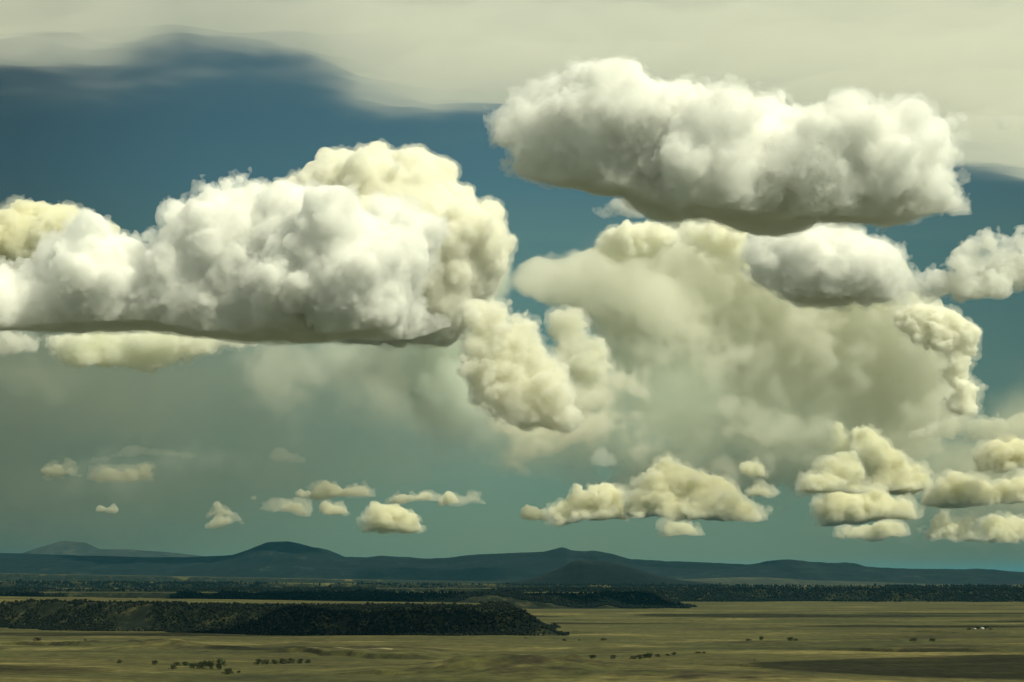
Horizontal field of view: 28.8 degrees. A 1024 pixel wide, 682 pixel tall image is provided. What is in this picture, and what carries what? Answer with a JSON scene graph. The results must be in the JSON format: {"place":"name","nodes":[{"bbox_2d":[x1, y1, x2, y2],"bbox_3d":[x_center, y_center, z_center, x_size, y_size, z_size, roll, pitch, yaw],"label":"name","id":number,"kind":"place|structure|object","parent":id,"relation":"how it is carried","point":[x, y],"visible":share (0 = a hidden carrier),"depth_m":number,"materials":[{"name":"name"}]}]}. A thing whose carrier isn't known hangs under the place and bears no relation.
{"place":"outdoors","nodes":[
{"label":"outdoors","id":0,"kind":"place"},
{"bbox_2d":[24,541,201,556],"bbox_3d":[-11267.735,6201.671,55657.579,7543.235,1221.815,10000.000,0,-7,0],"label":"hills","id":1,"kind":"structure","parent":0,"point":[71,548],"depth_m":54101.22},
{"bbox_2d":[246,646,392,649],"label":"dirt road","id":2,"kind":"structure","parent":0,"point":[345,648],"depth_m":4048.20,"materials":[{"name":"beige soil"}]},
{"bbox_2d":[0,573,1023,681],"bbox_3d":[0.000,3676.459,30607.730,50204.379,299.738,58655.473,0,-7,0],"label":"terrain","id":3,"kind":"structure","parent":0,"point":[852,641],"depth_m":4637.94,"materials":[{"name":"green plant"}]},
{"bbox_2d":[199,660,208,668],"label":"cottonwood tree","id":4,"kind":"object","parent":3,"relation":"on","point":[202,664],"visible":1,"depth_m":3378.03,"materials":[{"name":"green plant"}]},
{"bbox_2d":[206,660,213,668],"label":"cottonwood tree","id":5,"kind":"object","parent":3,"relation":"on","point":[210,663],"visible":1,"depth_m":3377.77,"materials":[{"name":"green plant"}]},
{"bbox_2d":[215,659,225,668],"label":"cottonwood tree","id":6,"kind":"object","parent":3,"relation":"on","point":[219,665],"visible":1,"depth_m":3362.70,"materials":[{"name":"green plant"}]},
{"bbox_2d":[221,668,232,673],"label":"bush","id":7,"kind":"object","parent":3,"relation":"on","point":[229,671],"visible":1,"depth_m":3193.51,"materials":[{"name":"green plant"}]},
{"bbox_2d":[279,658,286,663],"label":"bush","id":8,"kind":"object","parent":3,"relation":"on","point":[283,661],"visible":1,"depth_m":3585.01,"materials":[{"name":"green plant"}]},
{"bbox_2d":[0,598,569,635],"bbox_3d":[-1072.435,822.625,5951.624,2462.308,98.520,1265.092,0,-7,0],"label":"scarp woodland","id":9,"kind":"object","parent":3,"relation":"on","point":[489,606],"visible":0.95,"depth_m":5626.58,"materials":[{"name":"green plant"}]},
{"bbox_2d":[0,588,696,608],"bbox_3d":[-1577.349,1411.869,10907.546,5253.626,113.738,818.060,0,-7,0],"label":"scarp woodland","id":10,"kind":"object","parent":3,"relation":"on","point":[619,601],"visible":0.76,"depth_m":10846.26,"materials":[{"name":"green plant"}]},
{"bbox_2d":[0,584,1023,601],"bbox_3d":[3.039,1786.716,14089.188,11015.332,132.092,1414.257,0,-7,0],"label":"scarp woodland","id":11,"kind":"object","parent":3,"relation":"on","point":[729,596],"visible":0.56,"depth_m":14189.16,"materials":[{"name":"green plant"}]},
{"bbox_2d":[0,578,1023,587],"bbox_3d":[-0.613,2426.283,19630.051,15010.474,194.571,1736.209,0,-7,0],"label":"scarp woodland","id":12,"kind":"object","parent":3,"relation":"on","point":[196,583],"visible":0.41,"depth_m":19789.09,"materials":[{"name":"green plant"}]},
{"bbox_2d":[0,541,1023,584],"bbox_3d":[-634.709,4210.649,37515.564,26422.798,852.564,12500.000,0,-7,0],"label":"hills","id":13,"kind":"structure","parent":0,"point":[284,559],"depth_m":34141.91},
{"bbox_2d":[0,0,1023,571],"label":"sky","id":14,"kind":"structure","parent":0,"point":[713,281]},
{"bbox_2d":[489,560,713,584],"bbox_3d":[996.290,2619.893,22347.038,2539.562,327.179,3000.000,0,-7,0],"label":"hills","id":15,"kind":"structure","parent":0,"point":[588,572],"depth_m":21514.19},
{"bbox_2d":[681,577,930,584],"bbox_3d":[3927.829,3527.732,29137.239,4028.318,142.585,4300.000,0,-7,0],"label":"hills","id":16,"kind":"structure","parent":0,"point":[754,580],"depth_m":27878.43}
]}

